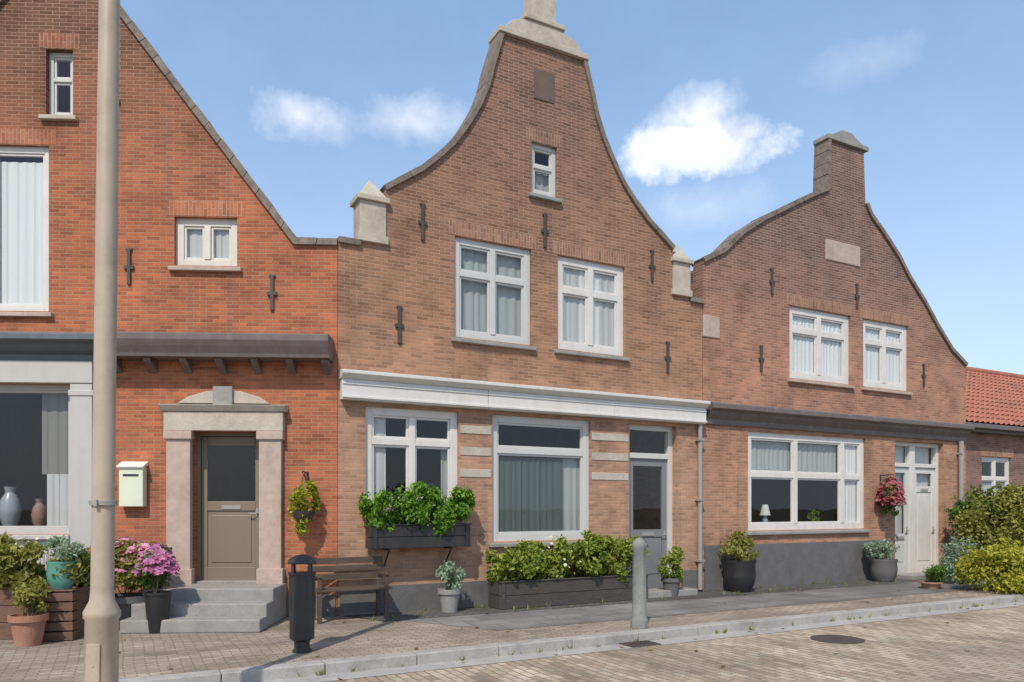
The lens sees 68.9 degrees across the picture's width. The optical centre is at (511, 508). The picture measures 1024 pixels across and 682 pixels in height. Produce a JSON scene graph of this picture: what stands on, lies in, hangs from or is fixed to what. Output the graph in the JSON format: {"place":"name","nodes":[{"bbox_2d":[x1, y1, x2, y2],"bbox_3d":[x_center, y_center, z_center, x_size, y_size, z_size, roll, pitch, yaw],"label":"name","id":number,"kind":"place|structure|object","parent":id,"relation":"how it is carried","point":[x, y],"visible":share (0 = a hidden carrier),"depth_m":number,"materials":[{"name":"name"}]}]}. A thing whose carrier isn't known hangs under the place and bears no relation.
{"place":"outdoors","nodes":[
{"label":"outdoors","id":0,"kind":"place"},
{"bbox_2d":[0,588,1017,681],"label":"pavement","id":1,"kind":"structure","parent":0,"point":[143,654],"depth_m":8.96,"materials":[{"name":"grey brick"}]},
{"bbox_2d":[7,576,51,646],"bbox_3d":[-5.645,1.197,8.729,0.423,0.805,0.510,0,0,-41],"label":"potted plant","id":2,"kind":"object","parent":1,"relation":"on","point":[28,627],"visible":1,"depth_m":8.65,"materials":[{"name":"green plant"}]},
{"bbox_2d":[0,531,90,638],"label":"planter","id":3,"kind":"object","parent":1,"relation":"on","point":[14,568],"visible":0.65,"depth_m":9.08,"materials":[{"name":"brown wood"}]},
{"bbox_2d":[40,587,82,641],"bbox_3d":[-5.501,1.292,9.124,0.360,0.615,0.360,0,0,-12],"label":"crate","id":4,"kind":"object","parent":1,"relation":"on","point":[70,606],"visible":0.8,"depth_m":8.97,"materials":[{"name":"brown wood"}]},
{"bbox_2d":[42,534,83,589],"bbox_3d":[-5.504,0.651,9.126,0.487,0.665,0.427,0,0,8],"label":"potted plant","id":5,"kind":"object","parent":4,"relation":"on","point":[65,550],"visible":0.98,"depth_m":9.02,"materials":[{"name":"teal ceramic"}]},
{"bbox_2d":[82,0,120,681],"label":"street lamp","id":6,"kind":"object","parent":1,"relation":"on","point":[101,615],"visible":1,"depth_m":5.44,"materials":[{"name":"metal"}]},
{"bbox_2d":[88,536,170,628],"bbox_3d":[-5.237,0.986,10.134,1.221,1.227,0.907,0,0,-15],"label":"potted plant","id":7,"kind":"object","parent":1,"relation":"on","point":[127,549],"visible":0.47,"depth_m":9.88,"materials":[{"name":"pink plant"}]},
{"bbox_2d":[134,542,179,633],"bbox_3d":[-4.575,1.015,9.625,0.565,1.169,0.561,0,0,34],"label":"potted plant","id":8,"kind":"object","parent":1,"relation":"on","point":[157,560],"visible":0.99,"depth_m":9.51,"materials":[{"name":"pink plant"}]},
{"bbox_2d":[0,0,337,633],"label":"brick house","id":9,"kind":"structure","parent":1,"relation":"on","point":[227,367],"depth_m":10.89,"materials":[{"name":"brick"}]},
{"bbox_2d":[0,146,53,317],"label":"window","id":10,"kind":"structure","parent":9,"relation":"in","point":[24,186],"depth_m":10.92,"materials":[{"name":"white paint"}]},
{"bbox_2d":[0,384,69,533],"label":"window","id":11,"kind":"structure","parent":9,"relation":"in","point":[55,398],"depth_m":10.98,"materials":[{"name":"white paint"}]},
{"bbox_2d":[0,487,21,525],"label":"vase","id":12,"kind":"object","parent":11,"relation":"on","point":[10,509],"visible":0.93,"depth_m":11.13,"materials":[{"name":"grey ceramic"}]},
{"bbox_2d":[31,499,46,525],"bbox_3d":[-7.111,0.080,11.243,0.220,0.440,0.220,0,0,0],"label":"vase","id":13,"kind":"object","parent":11,"relation":"on","point":[39,514],"visible":0.85,"depth_m":11.18,"materials":[{"name":"ceramic"}]},
{"bbox_2d":[38,53,77,120],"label":"window","id":14,"kind":"structure","parent":9,"relation":"in","point":[55,81],"depth_m":10.91,"materials":[{"name":"grey paint"}]},
{"bbox_2d":[116,462,147,506],"bbox_3d":[-5.485,-0.349,10.790,0.380,0.658,0.174,0,0,-3],"label":"mailbox","id":15,"kind":"object","parent":9,"relation":"attached to","point":[132,484],"visible":1,"depth_m":10.74,"materials":[{"name":"beige metal"}]},
{"bbox_2d":[168,218,241,271],"bbox_3d":[-4.484,-3.866,10.977,1.040,0.812,0.233,0,0,-3],"label":"window","id":16,"kind":"structure","parent":9,"relation":"in","point":[211,244],"depth_m":11.01,"materials":[{"name":"beige paint"}]},
{"bbox_2d":[202,437,258,579],"bbox_3d":[-4.191,0.012,11.149,0.872,2.156,0.112,0,0,-3],"label":"door","id":17,"kind":"structure","parent":9,"relation":"in","point":[230,529],"depth_m":11.16,"materials":[{"name":"beige paint"}]},
{"bbox_2d":[287,471,321,536],"bbox_3d":[-3.014,-0.063,10.757,0.463,0.954,0.496,0,0,13],"label":"hanging basket","id":18,"kind":"object","parent":9,"relation":"attached to","point":[302,513],"visible":1,"depth_m":10.67,"materials":[{"name":"black metal"}]},
{"bbox_2d":[287,554,315,653],"bbox_3d":[-2.340,1.058,8.320,0.316,1.085,0.316,0,0,-10],"label":"litter bin","id":19,"kind":"object","parent":1,"relation":"on","point":[301,609],"visible":1,"depth_m":8.21,"materials":[{"name":"black metal"}]},
{"bbox_2d":[307,556,391,623],"bbox_3d":[-2.333,1.160,10.745,1.120,0.880,0.490,0,0,-28],"label":"bench","id":20,"kind":"object","parent":1,"relation":"on","point":[378,587],"visible":0.76,"depth_m":10.85,"materials":[{"name":"brown wood"}]},
{"bbox_2d":[337,0,710,616],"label":"brick house","id":21,"kind":"structure","parent":1,"relation":"on","point":[519,330],"depth_m":12.57,"materials":[{"name":"brick"}]},
{"bbox_2d":[365,406,456,512],"bbox_3d":[-1.559,-0.741,11.645,1.670,1.622,0.272,0,0,-28],"label":"window","id":22,"kind":"structure","parent":21,"relation":"in","point":[376,440],"depth_m":11.61,"materials":[{"name":"white paint"}]},
{"bbox_2d":[357,480,476,566],"bbox_3d":[-1.429,0.233,11.413,1.915,1.311,0.739,0,0,-28],"label":"window box","id":23,"kind":"object","parent":21,"relation":"attached to","point":[386,530],"visible":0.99,"depth_m":11.26,"materials":[{"name":"black metal"}]},
{"bbox_2d":[451,237,536,350],"bbox_3d":[-0.325,-3.506,12.295,1.540,1.712,0.263,0,0,-28],"label":"window","id":24,"kind":"structure","parent":21,"relation":"in","point":[492,281],"depth_m":12.33,"materials":[{"name":"grey paint"}]},
{"bbox_2d":[488,415,588,546],"bbox_3d":[0.499,-0.456,12.739,2.070,2.192,0.271,0,0,-28],"label":"window","id":25,"kind":"structure","parent":21,"relation":"in","point":[534,499],"depth_m":12.78,"materials":[{"name":"grey paint"}]},
{"bbox_2d":[528,143,561,203],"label":"window","id":26,"kind":"structure","parent":21,"relation":"in","point":[543,177],"depth_m":12.80,"materials":[{"name":"grey paint"}]},
{"bbox_2d":[554,256,629,361],"bbox_3d":[1.390,-3.506,13.179,1.560,1.712,0.215,0,0,-28],"label":"window","id":27,"kind":"structure","parent":21,"relation":"in","point":[590,294],"depth_m":13.19,"materials":[{"name":"white paint"}]},
{"bbox_2d":[629,458,666,588],"bbox_3d":[2.537,0.297,13.922,0.892,2.426,0.112,0,0,-28],"label":"door","id":28,"kind":"structure","parent":21,"relation":"in","point":[655,538],"depth_m":14.00,"materials":[{"name":"grey paint"}]},
{"bbox_2d":[64,584,1015,679],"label":"fallen leaves","id":29,"kind":"object","parent":1,"relation":"on","point":[722,666],"visible":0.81,"depth_m":9.36,"materials":[{"name":"brown plant"}]},
{"bbox_2d":[630,538,648,628],"bbox_3d":[1.702,0.998,9.985,0.229,1.205,0.229,0,0,40],"label":"stone post","id":30,"kind":"object","parent":1,"relation":"on","point":[638,619],"visible":0.99,"depth_m":9.91,"materials":[{"name":"grey stone"}]},
{"bbox_2d":[297,579,1017,676],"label":"weeds","id":31,"kind":"object","parent":1,"relation":"on","point":[539,649],"visible":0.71,"depth_m":11.39,"materials":[{"name":"green plant"}]},
{"bbox_2d":[405,577,998,629],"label":"footway","id":32,"kind":"structure","parent":1,"relation":"attached to","point":[537,618],"depth_m":12.11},
{"bbox_2d":[348,578,927,620],"bbox_3d":[24.133,1.592,24.766,59.940,0.001,0.820,0,0,-28],"label":"paving strip","id":33,"kind":"object","parent":32,"relation":"on","point":[406,615],"depth_m":12.59,"materials":[{"name":"grey stone"}]},
{"bbox_2d":[435,560,465,612],"bbox_3d":[-0.959,1.195,11.484,0.427,0.809,0.518,0,0,45],"label":"potted plant","id":34,"kind":"object","parent":33,"relation":"on","point":[449,595],"visible":1,"depth_m":11.39,"materials":[{"name":"plant"}]},
{"bbox_2d":[485,530,649,609],"bbox_3d":[0.991,0.978,12.537,3.188,1.225,0.840,0,0,-28],"label":"planter","id":35,"kind":"object","parent":33,"relation":"on","point":[532,563],"visible":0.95,"depth_m":12.25,"materials":[{"name":"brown wood"}]},
{"bbox_2d":[656,546,684,596],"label":"potted plant","id":36,"kind":"object","parent":33,"relation":"on","point":[670,582],"visible":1,"depth_m":13.39,"materials":[{"name":"green plant"}]},
{"bbox_2d":[719,531,759,592],"bbox_3d":[4.343,1.016,14.263,0.769,1.169,0.878,0,0,-5],"label":"potted plant","id":37,"kind":"object","parent":33,"relation":"on","point":[739,572],"visible":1,"depth_m":14.07,"materials":[{"name":"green plant"}]},
{"bbox_2d":[862,539,899,581],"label":"potted plant","id":38,"kind":"object","parent":33,"relation":"on","point":[883,567],"visible":1,"depth_m":16.06,"materials":[{"name":"plant"}]},
{"bbox_2d":[919,563,948,588],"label":"potted plant","id":39,"kind":"object","parent":32,"relation":"on","point":[935,575],"visible":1,"depth_m":14.73,"materials":[{"name":"green plant"}]},
{"bbox_2d":[944,484,1017,540],"bbox_3d":[10.921,0.528,17.184,1.684,2.200,1.442,0,0,0],"label":"shrub","id":40,"kind":"object","parent":32,"relation":"on","point":[955,510],"visible":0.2,"depth_m":17.14,"materials":[{"name":"green plant"}]},
{"bbox_2d":[952,481,1023,552],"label":"shrub","id":41,"kind":"object","parent":32,"relation":"on","point":[1011,495],"visible":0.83,"depth_m":16.22,"materials":[{"name":"green plant"}]},
{"bbox_2d":[690,130,974,590],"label":"brick house","id":42,"kind":"structure","parent":1,"relation":"on","point":[834,363],"depth_m":16.09,"materials":[{"name":"red-brown brick"},{"name":"white paint"},{"name":"glass"}]},
{"bbox_2d":[760,505,769,521],"bbox_3d":[5.227,0.188,15.422,0.220,0.520,0.220,0,0,-28],"label":"table lamp","id":43,"kind":"object","parent":42,"relation":"on","point":[765,511],"visible":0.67,"depth_m":15.37,"materials":[{"name":"grey ceramic"}]},
{"bbox_2d":[745,431,869,534],"bbox_3d":[6.249,-0.506,15.790,3.690,2.092,0.262,0,0,-28],"label":"window","id":44,"kind":"structure","parent":42,"relation":"in","point":[777,456],"depth_m":15.90,"materials":[{"name":"white paint"}]},
{"bbox_2d":[807,510,820,520],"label":"potted plant","id":45,"kind":"object","parent":42,"relation":"on","point":[812,514],"visible":0.71,"depth_m":16.07,"materials":[{"name":"green plant"}]},
{"bbox_2d":[787,306,854,388],"bbox_3d":[6.556,-3.411,15.926,2.020,1.602,0.213,0,0,-28],"label":"window","id":46,"kind":"structure","parent":42,"relation":"in","point":[818,340],"depth_m":15.94,"materials":[{"name":"white paint"}]},
{"bbox_2d":[861,319,912,394],"bbox_3d":[8.455,-3.411,16.935,1.720,1.602,0.212,0,0,-28],"label":"window","id":47,"kind":"structure","parent":42,"relation":"in","point":[884,344],"depth_m":16.95,"materials":[{"name":"white paint"}]},
{"bbox_2d":[875,474,907,516],"bbox_3d":[8.409,-0.280,16.578,0.726,0.960,0.626,0,0,-28],"label":"hanging basket","id":48,"kind":"object","parent":42,"relation":"attached to","point":[886,498],"visible":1,"depth_m":16.44,"materials":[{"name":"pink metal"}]},
{"bbox_2d":[895,446,908,573],"bbox_3d":[9.014,0.015,17.421,0.636,3.030,0.210,0,0,-28],"label":"door","id":49,"kind":"structure","parent":42,"relation":"in","point":[901,473],"depth_m":17.49,"materials":[{"name":"grey paint"}]},
{"bbox_2d":[915,447,934,572],"bbox_3d":[9.800,0.015,17.838,0.806,3.030,0.211,0,0,-28],"label":"door","id":50,"kind":"structure","parent":42,"relation":"in","point":[924,493],"depth_m":17.86,"materials":[{"name":"white paint"}]},
{"bbox_2d":[938,533,983,584],"bbox_3d":[9.459,1.109,15.710,0.806,1.153,0.934,0,0,-43],"label":"shrub","id":51,"kind":"object","parent":1,"relation":"on","point":[949,564],"visible":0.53,"depth_m":15.64,"materials":[{"name":"green plant"}]},
{"bbox_2d":[954,536,1023,594],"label":"shrub","id":52,"kind":"object","parent":1,"relation":"on","point":[1002,564],"visible":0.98,"depth_m":14.09,"materials":[{"name":"yellow plant"}]},
{"bbox_2d":[120,0,1023,374],"label":"sky","id":53,"kind":"structure","parent":0,"point":[712,113],"materials":[{"name":"blue"}]},
{"bbox_2d":[326,605,1023,681],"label":"road","id":54,"kind":"structure","parent":0,"point":[931,648],"depth_m":8.43,"materials":[{"name":"beige brick"}]},
{"bbox_2d":[259,601,1023,681],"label":"gutter","id":55,"kind":"object","parent":54,"relation":"on","point":[397,670],"depth_m":9.01,"materials":[{"name":"concrete"}]},
{"bbox_2d":[619,640,660,647],"bbox_3d":[1.604,1.700,9.350,0.440,0.012,0.280,0,0,-28],"label":"drain grate","id":56,"kind":"object","parent":55,"relation":"on","point":[634,644],"visible":1,"depth_m":9.34,"materials":[{"name":"metal"}]},
{"bbox_2d":[810,635,864,643],"bbox_3d":[4.236,1.704,9.724,0.660,0.008,0.660,0,0,-28],"label":"manhole cover","id":57,"kind":"object","parent":54,"relation":"on","point":[841,639],"visible":1,"depth_m":9.66,"materials":[{"name":"metal"}]},
{"label":"ground","id":58,"kind":"structure","parent":0,"visible":0},
{"bbox_2d":[119,593,1023,681],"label":"kerb","id":59,"kind":"structure","parent":58,"relation":"on","point":[302,669],"depth_m":8.81,"materials":[{"name":"concrete"}]},
{"bbox_2d":[966,366,1023,500],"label":"brick house","id":60,"kind":"structure","parent":58,"relation":"on","point":[995,418],"depth_m":20.87,"materials":[{"name":"red tile"}]},
{"bbox_2d":[982,457,1008,499],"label":"window","id":61,"kind":"structure","parent":60,"relation":"in","point":[993,478],"depth_m":20.55,"materials":[{"name":"white paint"}]}
]}

